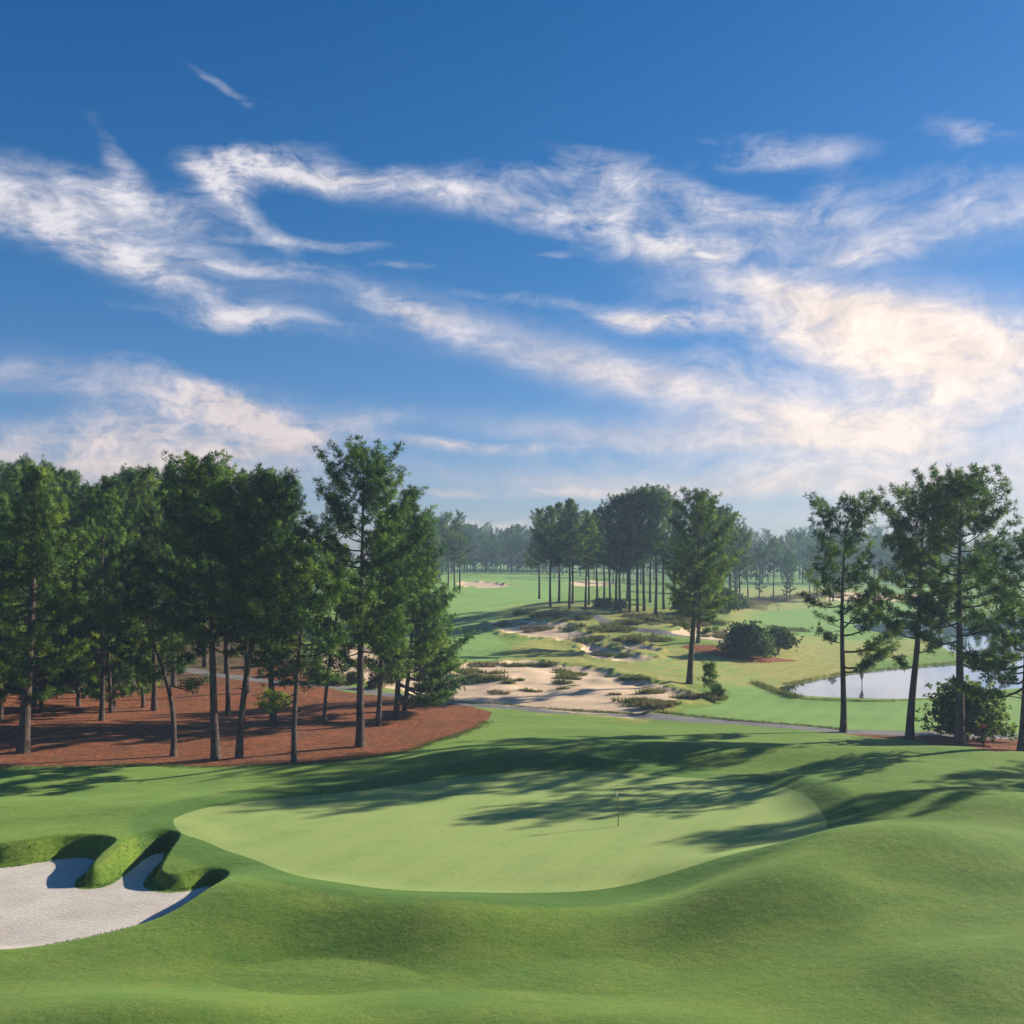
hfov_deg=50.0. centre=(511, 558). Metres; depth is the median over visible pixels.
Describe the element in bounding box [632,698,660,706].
grass clump
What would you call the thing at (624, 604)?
grove bush
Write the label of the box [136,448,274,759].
pine tree
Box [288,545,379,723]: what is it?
pine tree
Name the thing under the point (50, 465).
pine tree
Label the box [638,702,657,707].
grass clump
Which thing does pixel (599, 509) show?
pine tree
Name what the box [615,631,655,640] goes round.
grass clump
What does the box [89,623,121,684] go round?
pine tree
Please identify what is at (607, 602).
grove bush
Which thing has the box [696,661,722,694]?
young pine
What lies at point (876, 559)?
pine tree
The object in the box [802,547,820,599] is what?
pine tree
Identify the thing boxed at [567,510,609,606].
pine tree
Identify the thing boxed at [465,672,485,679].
grass clump
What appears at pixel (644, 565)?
pine tree
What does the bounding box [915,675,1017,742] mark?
bush
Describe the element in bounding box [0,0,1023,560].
sky
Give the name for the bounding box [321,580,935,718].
sandy waste
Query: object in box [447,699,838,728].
path edge grass
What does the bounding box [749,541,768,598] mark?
pine tree
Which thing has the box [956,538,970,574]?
pine tree
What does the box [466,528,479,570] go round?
pine tree
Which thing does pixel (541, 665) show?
grass clump
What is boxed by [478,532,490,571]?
pine tree
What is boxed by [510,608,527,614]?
grass clump
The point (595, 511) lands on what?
pine tree
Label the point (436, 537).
pine tree
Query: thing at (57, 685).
pine tree
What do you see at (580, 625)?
grass clump
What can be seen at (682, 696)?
grass clump
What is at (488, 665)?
grass clump
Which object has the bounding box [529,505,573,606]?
pine tree
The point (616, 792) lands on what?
flagstick
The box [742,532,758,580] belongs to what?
pine tree
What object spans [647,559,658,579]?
pine tree
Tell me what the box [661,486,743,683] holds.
pine tree
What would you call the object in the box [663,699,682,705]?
grass clump
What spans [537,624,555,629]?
grass clump
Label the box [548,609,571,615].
grass clump
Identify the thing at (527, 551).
pine tree
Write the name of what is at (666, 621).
grass clump
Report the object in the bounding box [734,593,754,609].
grove bush
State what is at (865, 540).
pine tree
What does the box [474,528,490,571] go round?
pine tree
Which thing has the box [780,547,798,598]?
pine tree
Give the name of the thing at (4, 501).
pine tree
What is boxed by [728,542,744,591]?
pine tree
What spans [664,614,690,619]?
grass clump
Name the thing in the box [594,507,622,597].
pine tree
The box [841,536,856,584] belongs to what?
pine tree
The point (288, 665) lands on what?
bush
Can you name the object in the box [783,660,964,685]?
bank rushes
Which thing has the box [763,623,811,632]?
rough grass
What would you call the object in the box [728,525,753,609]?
pine tree
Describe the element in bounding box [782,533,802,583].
pine tree
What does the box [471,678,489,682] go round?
grass clump
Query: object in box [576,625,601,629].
grass clump
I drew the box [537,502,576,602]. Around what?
pine tree
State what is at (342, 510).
pine tree
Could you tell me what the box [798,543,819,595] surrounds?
pine tree
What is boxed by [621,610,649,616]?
grass clump
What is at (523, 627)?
grass clump
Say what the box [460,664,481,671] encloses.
grass clump
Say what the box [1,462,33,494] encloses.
pine tree
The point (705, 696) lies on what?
grass clump
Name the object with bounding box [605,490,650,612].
pine tree
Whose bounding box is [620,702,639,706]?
grass clump
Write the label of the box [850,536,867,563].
pine tree
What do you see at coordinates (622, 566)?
pine tree
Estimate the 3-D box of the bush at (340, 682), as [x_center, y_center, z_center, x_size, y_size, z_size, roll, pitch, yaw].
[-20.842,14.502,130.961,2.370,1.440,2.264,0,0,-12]
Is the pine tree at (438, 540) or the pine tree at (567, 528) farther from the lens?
the pine tree at (438, 540)
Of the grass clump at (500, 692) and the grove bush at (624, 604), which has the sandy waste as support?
the grass clump at (500, 692)
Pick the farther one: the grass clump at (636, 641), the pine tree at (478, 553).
the pine tree at (478, 553)
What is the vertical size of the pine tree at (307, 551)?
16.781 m
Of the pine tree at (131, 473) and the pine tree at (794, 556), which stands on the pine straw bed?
the pine tree at (131, 473)
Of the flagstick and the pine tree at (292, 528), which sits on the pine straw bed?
the pine tree at (292, 528)
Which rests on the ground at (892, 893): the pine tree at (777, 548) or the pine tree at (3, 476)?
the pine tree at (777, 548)
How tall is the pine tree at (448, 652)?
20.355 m
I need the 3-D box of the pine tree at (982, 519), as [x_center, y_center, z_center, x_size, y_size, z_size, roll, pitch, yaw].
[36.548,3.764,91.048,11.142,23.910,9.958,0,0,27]
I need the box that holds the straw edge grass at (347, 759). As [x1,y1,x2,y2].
[0,720,496,769]
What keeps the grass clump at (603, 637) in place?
on the sandy waste
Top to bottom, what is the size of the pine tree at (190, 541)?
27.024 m
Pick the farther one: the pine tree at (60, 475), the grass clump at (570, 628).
the grass clump at (570, 628)
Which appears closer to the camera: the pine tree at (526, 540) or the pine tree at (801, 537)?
the pine tree at (801, 537)
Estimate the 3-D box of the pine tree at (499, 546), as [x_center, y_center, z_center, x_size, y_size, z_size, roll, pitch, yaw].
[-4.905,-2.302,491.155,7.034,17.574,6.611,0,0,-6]
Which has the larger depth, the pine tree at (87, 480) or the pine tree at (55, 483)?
the pine tree at (87, 480)
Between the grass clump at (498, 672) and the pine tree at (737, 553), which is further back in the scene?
the pine tree at (737, 553)
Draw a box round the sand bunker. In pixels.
[0,853,209,948]
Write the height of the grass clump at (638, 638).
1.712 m
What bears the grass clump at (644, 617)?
on the ground at (892, 893)
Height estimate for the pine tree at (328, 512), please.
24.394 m
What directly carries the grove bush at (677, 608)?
on the ground at (892, 893)
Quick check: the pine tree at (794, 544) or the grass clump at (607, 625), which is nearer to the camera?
the grass clump at (607, 625)
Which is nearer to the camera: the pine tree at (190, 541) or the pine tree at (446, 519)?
the pine tree at (190, 541)
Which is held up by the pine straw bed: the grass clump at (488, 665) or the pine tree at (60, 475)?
the pine tree at (60, 475)
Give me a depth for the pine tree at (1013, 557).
504.59 m
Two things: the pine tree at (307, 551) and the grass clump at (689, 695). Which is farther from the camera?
the grass clump at (689, 695)
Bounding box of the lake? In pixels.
[780,614,1023,698]
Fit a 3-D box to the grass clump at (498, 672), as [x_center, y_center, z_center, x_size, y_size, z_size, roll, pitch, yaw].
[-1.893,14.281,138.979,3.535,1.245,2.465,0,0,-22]
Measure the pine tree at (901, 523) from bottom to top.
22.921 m
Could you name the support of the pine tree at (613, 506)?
on the ground at (892, 893)
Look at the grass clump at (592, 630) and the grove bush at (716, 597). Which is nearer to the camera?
the grass clump at (592, 630)
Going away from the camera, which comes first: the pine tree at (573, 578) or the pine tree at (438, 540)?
the pine tree at (573, 578)
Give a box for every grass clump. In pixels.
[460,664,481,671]
[461,670,474,674]
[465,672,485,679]
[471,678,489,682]
[472,660,492,664]
[478,672,508,679]
[481,662,496,666]
[484,668,508,673]
[489,690,509,694]
[491,661,507,666]
[491,675,510,680]
[492,622,511,626]
[497,620,516,624]
[504,661,522,666]
[506,679,517,683]
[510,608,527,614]
[515,663,530,666]
[518,687,532,691]
[519,624,536,628]
[524,661,539,666]
[525,609,557,614]
[525,628,546,632]
[529,612,549,617]
[535,610,556,616]
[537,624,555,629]
[537,659,561,666]
[538,660,560,666]
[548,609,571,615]
[549,667,570,670]
[550,669,571,673]
[551,677,574,683]
[555,669,577,676]
[556,673,572,679]
[557,617,573,620]
[558,623,585,631]
[566,635,600,643]
[569,670,588,675]
[573,612,594,617]
[576,613,594,619]
[576,621,586,626]
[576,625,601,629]
[586,628,599,632]
[591,633,615,638]
[591,652,607,655]
[598,619,625,625]
[600,621,618,627]
[600,625,626,632]
[604,624,637,631]
[605,652,617,656]
[610,694,656,702]
[614,653,632,656]
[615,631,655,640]
[619,635,651,641]
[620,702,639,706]
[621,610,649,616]
[621,617,643,623]
[622,619,644,624]
[625,674,642,679]
[627,614,660,620]
[627,636,645,643]
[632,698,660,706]
[633,675,645,680]
[634,686,661,693]
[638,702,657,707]
[640,632,671,640]
[641,615,662,621]
[645,699,674,708]
[649,636,675,642]
[651,613,676,620]
[660,618,676,623]
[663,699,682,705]
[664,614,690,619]
[670,619,703,628]
[670,693,686,698]
[685,692,707,697]
[692,694,714,698]
[694,693,727,701]
[709,619,729,624]
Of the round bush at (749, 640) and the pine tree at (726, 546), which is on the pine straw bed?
the round bush at (749, 640)
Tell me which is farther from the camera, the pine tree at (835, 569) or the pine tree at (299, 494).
the pine tree at (835, 569)
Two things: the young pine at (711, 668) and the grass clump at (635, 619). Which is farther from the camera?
the grass clump at (635, 619)
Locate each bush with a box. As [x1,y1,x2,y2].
[273,647,296,664]
[281,658,307,674]
[299,664,331,682]
[329,675,346,686]
[343,670,364,684]
[365,676,385,688]
[592,597,604,607]
[598,596,614,608]
[611,598,627,609]
[667,594,692,612]
[705,589,728,614]
[711,684,725,697]
[714,619,778,659]
[717,586,742,614]
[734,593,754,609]
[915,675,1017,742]
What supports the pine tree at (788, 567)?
on the ground at (892, 893)
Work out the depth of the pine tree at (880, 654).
98.00 m
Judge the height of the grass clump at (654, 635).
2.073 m
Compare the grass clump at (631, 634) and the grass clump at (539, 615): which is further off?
the grass clump at (539, 615)
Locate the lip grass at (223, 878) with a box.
[3,833,227,946]
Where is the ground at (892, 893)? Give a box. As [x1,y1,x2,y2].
[0,561,1023,1023]
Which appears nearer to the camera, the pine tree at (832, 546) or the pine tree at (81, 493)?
the pine tree at (81, 493)
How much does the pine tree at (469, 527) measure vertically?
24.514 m
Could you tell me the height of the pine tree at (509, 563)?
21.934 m
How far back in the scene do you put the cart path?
106.23 m
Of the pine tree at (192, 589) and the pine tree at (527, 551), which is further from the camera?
the pine tree at (527, 551)
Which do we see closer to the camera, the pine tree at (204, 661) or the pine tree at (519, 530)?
the pine tree at (204, 661)
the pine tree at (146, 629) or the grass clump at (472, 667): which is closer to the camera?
the pine tree at (146, 629)
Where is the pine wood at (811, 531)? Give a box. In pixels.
[364,509,1020,578]
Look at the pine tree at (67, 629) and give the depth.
123.82 m
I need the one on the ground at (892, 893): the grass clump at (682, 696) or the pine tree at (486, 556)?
the pine tree at (486, 556)
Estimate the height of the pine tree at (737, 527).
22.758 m
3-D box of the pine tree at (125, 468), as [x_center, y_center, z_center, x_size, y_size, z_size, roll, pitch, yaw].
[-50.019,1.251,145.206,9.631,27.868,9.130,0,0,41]
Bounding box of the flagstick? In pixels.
[615,788,618,825]
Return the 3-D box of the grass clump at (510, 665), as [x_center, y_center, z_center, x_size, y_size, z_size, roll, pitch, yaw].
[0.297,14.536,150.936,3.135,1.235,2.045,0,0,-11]
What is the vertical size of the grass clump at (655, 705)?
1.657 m
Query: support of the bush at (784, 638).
on the ground at (892, 893)
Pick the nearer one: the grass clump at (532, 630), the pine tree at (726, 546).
the grass clump at (532, 630)
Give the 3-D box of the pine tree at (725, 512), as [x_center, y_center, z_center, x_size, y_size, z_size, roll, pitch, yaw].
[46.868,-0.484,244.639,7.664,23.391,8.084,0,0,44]
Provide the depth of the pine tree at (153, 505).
109.88 m
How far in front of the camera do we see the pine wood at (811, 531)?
602.56 m
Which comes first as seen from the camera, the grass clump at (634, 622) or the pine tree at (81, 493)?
the pine tree at (81, 493)
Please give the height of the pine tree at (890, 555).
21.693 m
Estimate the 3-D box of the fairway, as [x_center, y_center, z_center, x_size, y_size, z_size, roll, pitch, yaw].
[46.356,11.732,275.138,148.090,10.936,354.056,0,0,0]
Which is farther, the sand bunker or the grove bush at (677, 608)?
the grove bush at (677, 608)
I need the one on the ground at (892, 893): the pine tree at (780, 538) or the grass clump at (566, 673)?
the pine tree at (780, 538)
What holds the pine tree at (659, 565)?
on the ground at (892, 893)
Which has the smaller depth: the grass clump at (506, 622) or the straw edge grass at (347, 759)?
the straw edge grass at (347, 759)
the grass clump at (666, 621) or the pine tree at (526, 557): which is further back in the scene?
the pine tree at (526, 557)
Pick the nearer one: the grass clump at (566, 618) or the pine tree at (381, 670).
the pine tree at (381, 670)
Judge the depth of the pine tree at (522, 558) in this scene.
530.72 m
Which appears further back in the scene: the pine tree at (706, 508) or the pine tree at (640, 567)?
the pine tree at (640, 567)
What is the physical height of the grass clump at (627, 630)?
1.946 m
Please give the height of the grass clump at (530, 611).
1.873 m
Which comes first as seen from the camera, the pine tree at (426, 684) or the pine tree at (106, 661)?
the pine tree at (426, 684)
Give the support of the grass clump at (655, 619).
on the ground at (892, 893)
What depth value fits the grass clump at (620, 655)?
159.49 m
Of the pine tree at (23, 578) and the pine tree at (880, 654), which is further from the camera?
the pine tree at (880, 654)
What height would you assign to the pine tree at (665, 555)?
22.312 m
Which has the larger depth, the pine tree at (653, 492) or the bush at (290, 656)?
the pine tree at (653, 492)
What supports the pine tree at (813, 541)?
on the ground at (892, 893)
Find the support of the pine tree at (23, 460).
on the pine straw bed
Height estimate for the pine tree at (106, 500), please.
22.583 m
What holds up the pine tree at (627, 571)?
on the ground at (892, 893)
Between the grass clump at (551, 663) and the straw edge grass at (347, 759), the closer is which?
the straw edge grass at (347, 759)
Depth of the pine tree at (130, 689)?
108.35 m
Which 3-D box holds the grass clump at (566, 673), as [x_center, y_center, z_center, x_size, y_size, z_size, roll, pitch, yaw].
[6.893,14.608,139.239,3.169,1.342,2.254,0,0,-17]
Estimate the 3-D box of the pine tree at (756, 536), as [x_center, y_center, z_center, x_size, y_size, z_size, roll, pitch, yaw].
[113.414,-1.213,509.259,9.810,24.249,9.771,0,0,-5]
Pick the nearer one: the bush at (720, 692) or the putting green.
the putting green
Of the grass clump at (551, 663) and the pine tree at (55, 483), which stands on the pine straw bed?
the pine tree at (55, 483)
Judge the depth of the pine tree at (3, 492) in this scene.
117.95 m
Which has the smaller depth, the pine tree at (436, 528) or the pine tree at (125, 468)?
the pine tree at (125, 468)
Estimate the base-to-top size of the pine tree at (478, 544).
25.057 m
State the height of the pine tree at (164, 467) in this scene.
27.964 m
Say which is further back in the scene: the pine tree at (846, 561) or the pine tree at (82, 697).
the pine tree at (846, 561)
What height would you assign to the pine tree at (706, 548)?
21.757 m
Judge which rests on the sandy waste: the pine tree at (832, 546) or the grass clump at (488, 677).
the grass clump at (488, 677)
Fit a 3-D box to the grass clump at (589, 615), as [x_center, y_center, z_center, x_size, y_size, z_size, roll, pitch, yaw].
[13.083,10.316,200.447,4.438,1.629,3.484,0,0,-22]
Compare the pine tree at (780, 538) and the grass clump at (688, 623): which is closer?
the grass clump at (688, 623)
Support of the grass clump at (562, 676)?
on the sandy waste
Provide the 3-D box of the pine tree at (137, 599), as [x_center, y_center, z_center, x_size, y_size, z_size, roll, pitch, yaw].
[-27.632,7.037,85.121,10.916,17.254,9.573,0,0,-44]
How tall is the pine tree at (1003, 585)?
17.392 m
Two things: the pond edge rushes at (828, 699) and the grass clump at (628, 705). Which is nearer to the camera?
the grass clump at (628, 705)
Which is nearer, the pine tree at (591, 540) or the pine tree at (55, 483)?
the pine tree at (55, 483)
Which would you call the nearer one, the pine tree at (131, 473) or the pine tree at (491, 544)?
the pine tree at (131, 473)
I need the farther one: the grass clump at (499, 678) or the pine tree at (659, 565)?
the pine tree at (659, 565)
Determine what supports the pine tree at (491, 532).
on the ground at (892, 893)
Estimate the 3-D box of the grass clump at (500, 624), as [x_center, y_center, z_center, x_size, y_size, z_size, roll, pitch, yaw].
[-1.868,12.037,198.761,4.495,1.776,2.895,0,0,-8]
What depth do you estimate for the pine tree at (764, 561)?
476.69 m
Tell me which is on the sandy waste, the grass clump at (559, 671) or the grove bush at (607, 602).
the grass clump at (559, 671)
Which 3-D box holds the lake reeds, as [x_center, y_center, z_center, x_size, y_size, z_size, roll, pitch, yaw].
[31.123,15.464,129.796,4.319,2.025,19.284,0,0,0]
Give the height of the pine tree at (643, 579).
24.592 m
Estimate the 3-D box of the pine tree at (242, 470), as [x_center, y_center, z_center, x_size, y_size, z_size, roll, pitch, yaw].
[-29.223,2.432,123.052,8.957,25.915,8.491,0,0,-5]
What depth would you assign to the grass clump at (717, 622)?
199.06 m
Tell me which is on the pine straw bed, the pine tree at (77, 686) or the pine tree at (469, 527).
the pine tree at (77, 686)
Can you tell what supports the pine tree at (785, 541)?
on the ground at (892, 893)
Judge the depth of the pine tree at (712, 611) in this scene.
174.22 m
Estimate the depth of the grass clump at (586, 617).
198.60 m
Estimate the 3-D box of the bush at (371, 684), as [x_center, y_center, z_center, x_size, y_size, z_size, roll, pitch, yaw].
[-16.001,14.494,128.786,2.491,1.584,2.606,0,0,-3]
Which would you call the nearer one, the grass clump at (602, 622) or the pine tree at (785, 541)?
the grass clump at (602, 622)
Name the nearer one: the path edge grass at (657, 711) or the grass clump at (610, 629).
the path edge grass at (657, 711)
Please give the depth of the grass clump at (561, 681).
132.75 m
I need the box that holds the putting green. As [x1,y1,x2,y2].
[173,771,827,892]
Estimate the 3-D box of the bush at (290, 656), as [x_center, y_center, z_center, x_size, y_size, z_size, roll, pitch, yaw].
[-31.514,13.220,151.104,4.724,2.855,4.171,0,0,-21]
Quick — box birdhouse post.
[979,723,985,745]
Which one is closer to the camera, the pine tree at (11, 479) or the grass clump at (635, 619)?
the pine tree at (11, 479)
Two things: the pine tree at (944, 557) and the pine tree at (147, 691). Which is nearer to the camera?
the pine tree at (147, 691)
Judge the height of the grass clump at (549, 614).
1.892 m
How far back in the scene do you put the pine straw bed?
99.47 m
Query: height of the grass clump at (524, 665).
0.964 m
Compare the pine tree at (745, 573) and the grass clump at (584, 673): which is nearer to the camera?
the grass clump at (584, 673)
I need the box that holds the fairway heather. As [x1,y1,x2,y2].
[745,591,855,612]
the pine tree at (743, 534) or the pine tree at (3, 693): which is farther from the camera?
the pine tree at (743, 534)
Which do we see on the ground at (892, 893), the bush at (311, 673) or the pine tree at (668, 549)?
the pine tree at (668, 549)
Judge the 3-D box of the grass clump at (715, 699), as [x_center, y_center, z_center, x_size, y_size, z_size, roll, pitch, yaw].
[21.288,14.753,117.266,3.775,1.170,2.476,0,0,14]
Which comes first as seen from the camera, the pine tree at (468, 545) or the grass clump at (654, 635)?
the grass clump at (654, 635)
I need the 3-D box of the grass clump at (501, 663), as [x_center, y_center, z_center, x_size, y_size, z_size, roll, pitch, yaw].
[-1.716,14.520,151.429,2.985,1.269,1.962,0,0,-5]
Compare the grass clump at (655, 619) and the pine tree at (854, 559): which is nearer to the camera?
the grass clump at (655, 619)
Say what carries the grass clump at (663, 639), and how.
on the ground at (892, 893)
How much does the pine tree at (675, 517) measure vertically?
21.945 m
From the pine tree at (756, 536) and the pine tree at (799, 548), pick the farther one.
the pine tree at (799, 548)
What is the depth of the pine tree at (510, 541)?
482.76 m
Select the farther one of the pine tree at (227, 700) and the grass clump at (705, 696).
the grass clump at (705, 696)
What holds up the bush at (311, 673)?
on the pine straw bed
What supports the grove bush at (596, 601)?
on the ground at (892, 893)
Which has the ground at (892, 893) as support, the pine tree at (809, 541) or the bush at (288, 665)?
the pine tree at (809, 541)
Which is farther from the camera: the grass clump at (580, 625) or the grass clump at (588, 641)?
the grass clump at (580, 625)
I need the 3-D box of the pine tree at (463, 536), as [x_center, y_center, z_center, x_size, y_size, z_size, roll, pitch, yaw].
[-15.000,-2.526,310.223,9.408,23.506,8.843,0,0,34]
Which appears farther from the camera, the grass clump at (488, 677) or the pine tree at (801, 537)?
the pine tree at (801, 537)
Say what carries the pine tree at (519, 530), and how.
on the ground at (892, 893)
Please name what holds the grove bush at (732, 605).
on the ground at (892, 893)
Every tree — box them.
[0,459,24,494]
[0,463,125,753]
[0,465,76,698]
[0,469,26,685]
[0,487,68,707]
[0,494,48,719]
[0,615,19,702]
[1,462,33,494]
[1,491,31,598]
[1,549,82,712]
[3,590,26,685]
[4,452,49,478]
[32,461,56,498]
[34,540,105,682]
[45,466,84,635]
[47,572,106,706]
[53,474,153,709]
[54,468,89,500]
[59,470,86,534]
[60,503,117,698]
[63,484,125,679]
[66,482,144,720]
[74,558,158,712]
[87,540,222,756]
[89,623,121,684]
[97,464,192,710]
[104,469,167,685]
[113,462,161,546]
[118,592,169,707]
[131,615,158,687]
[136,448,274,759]
[136,462,202,583]
[153,473,202,686]
[158,599,189,679]
[174,468,236,651]
[177,511,243,715]
[179,474,208,667]
[184,490,237,673]
[191,460,332,758]
[218,474,326,722]
[220,466,275,693]
[230,538,357,761]
[275,473,304,551]
[279,510,300,618]
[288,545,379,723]
[290,433,435,747]
[318,504,347,611]
[331,507,427,726]
[364,484,467,717]
[373,512,481,710]
[412,511,440,554]
[427,511,444,559]
[428,518,446,582]
[436,511,459,585]
[442,520,470,589]
[444,509,475,587]
[459,522,474,570]
[464,524,477,570]
[464,524,481,570]
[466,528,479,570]
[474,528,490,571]
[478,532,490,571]
[479,533,493,572]
[486,530,498,571]
[488,535,501,571]
[490,533,499,571]
[494,535,507,572]
[497,530,509,571]
[499,527,512,571]
[502,526,523,572]
[503,532,519,571]
[509,524,526,571]
[513,532,522,571]
[516,537,526,572]
[517,529,532,572]
[522,507,549,598]
[524,531,540,572]
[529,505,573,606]
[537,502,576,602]
[547,497,596,608]
[553,504,599,603]
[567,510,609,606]
[578,515,602,604]
[579,509,606,598]
[591,506,615,596]
[593,503,635,609]
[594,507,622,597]
[599,492,633,611]
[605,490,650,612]
[611,496,638,601]
[615,487,655,611]
[625,484,665,610]
[633,511,664,602]
[639,483,678,614]
[639,532,649,583]
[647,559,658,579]
[651,531,670,574]
[652,491,677,608]
[658,498,686,586]
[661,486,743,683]
[661,543,730,642]
[663,499,701,584]
[690,512,727,603]
[692,506,735,588]
[712,505,739,588]
[715,513,745,587]
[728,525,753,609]
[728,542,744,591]
[731,535,744,589]
[740,533,757,597]
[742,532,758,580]
[747,530,760,581]
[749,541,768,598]
[750,540,771,583]
[760,530,775,582]
[763,537,784,597]
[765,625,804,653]
[767,535,785,576]
[775,534,785,579]
[778,554,794,600]
[779,534,796,577]
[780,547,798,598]
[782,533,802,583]
[792,532,807,579]
[793,484,905,732]
[795,531,808,582]
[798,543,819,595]
[801,536,814,567]
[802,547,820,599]
[807,534,825,584]
[817,544,840,601]
[820,542,845,600]
[822,530,841,574]
[831,530,852,559]
[835,558,848,587]
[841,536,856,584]
[848,552,858,583]
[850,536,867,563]
[852,474,982,739]
[862,534,875,573]
[869,533,891,582]
[869,538,882,577]
[873,542,893,582]
[881,543,897,584]
[892,461,1023,745]
[942,552,956,575]
[945,527,1023,750]
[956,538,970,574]
[998,535,1009,569]
[1011,548,1022,574]
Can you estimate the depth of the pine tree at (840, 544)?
470.42 m
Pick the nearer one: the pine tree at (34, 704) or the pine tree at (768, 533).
the pine tree at (34, 704)
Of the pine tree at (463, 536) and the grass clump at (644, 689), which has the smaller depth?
the grass clump at (644, 689)
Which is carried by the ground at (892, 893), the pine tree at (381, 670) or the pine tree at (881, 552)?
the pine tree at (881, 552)
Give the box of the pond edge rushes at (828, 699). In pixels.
[805,697,934,701]
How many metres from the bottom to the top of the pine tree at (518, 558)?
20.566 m
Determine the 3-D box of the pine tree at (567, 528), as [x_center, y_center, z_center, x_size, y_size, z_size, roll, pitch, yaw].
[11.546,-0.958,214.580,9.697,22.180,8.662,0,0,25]
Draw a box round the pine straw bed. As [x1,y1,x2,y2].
[0,621,1017,766]
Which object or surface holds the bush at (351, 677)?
on the ground at (892, 893)
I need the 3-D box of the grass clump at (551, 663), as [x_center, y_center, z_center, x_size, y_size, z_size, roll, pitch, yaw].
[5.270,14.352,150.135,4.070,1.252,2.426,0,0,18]
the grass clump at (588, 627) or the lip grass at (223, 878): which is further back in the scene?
the grass clump at (588, 627)
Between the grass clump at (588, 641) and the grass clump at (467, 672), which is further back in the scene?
the grass clump at (588, 641)
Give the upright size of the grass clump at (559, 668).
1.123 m
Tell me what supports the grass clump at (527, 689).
on the sandy waste
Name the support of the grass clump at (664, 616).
on the ground at (892, 893)
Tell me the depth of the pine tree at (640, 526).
207.72 m
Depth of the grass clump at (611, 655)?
162.31 m
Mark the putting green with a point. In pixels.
(537, 832)
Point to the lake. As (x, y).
(888, 684)
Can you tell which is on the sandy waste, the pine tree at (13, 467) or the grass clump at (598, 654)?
the grass clump at (598, 654)
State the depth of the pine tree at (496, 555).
547.75 m
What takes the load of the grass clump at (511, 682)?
on the sandy waste
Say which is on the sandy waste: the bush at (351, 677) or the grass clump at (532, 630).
the grass clump at (532, 630)
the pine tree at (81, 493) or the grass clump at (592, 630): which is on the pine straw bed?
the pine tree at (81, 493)
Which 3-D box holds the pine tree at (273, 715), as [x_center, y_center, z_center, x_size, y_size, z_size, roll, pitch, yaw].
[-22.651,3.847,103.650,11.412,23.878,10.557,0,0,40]
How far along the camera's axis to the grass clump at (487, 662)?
150.78 m
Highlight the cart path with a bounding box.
[185,610,1017,739]
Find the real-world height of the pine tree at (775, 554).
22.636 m
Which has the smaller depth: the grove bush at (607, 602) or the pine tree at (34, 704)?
the pine tree at (34, 704)
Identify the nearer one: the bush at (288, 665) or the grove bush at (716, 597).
the bush at (288, 665)
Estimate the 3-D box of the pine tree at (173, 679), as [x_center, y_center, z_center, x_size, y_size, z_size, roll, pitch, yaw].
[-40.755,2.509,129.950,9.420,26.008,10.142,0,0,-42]
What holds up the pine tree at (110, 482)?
on the pine straw bed
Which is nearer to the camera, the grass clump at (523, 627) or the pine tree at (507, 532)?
the grass clump at (523, 627)
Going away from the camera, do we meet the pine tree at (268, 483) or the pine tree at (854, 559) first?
the pine tree at (268, 483)
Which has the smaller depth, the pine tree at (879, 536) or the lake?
the lake
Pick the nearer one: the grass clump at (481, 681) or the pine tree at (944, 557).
the grass clump at (481, 681)
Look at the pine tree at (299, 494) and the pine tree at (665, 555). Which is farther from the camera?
the pine tree at (665, 555)
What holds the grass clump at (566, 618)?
on the ground at (892, 893)
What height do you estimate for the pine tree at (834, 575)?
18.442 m
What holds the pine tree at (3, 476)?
on the pine straw bed
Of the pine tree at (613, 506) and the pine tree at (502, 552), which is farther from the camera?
the pine tree at (502, 552)
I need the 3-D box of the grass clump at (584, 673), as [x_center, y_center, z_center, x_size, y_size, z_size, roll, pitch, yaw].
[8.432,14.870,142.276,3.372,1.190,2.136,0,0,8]
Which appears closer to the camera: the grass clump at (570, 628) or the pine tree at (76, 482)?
the pine tree at (76, 482)
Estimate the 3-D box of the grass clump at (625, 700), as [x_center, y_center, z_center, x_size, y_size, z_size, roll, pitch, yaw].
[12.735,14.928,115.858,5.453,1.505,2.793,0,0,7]
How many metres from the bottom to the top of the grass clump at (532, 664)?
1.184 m
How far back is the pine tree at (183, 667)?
135.30 m
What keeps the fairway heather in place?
on the ground at (892, 893)
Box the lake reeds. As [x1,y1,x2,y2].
[748,678,805,698]
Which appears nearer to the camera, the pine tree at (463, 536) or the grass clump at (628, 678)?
the grass clump at (628, 678)
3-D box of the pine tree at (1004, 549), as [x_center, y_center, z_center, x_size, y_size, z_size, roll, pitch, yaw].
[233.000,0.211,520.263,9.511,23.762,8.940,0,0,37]
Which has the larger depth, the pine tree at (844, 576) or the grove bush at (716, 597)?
the pine tree at (844, 576)
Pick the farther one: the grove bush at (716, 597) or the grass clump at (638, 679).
the grove bush at (716, 597)
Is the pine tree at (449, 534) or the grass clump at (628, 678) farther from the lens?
the pine tree at (449, 534)
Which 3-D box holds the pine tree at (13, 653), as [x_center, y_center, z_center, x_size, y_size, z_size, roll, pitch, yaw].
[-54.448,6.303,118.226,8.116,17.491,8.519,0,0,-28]
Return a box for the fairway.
[403,574,1021,733]

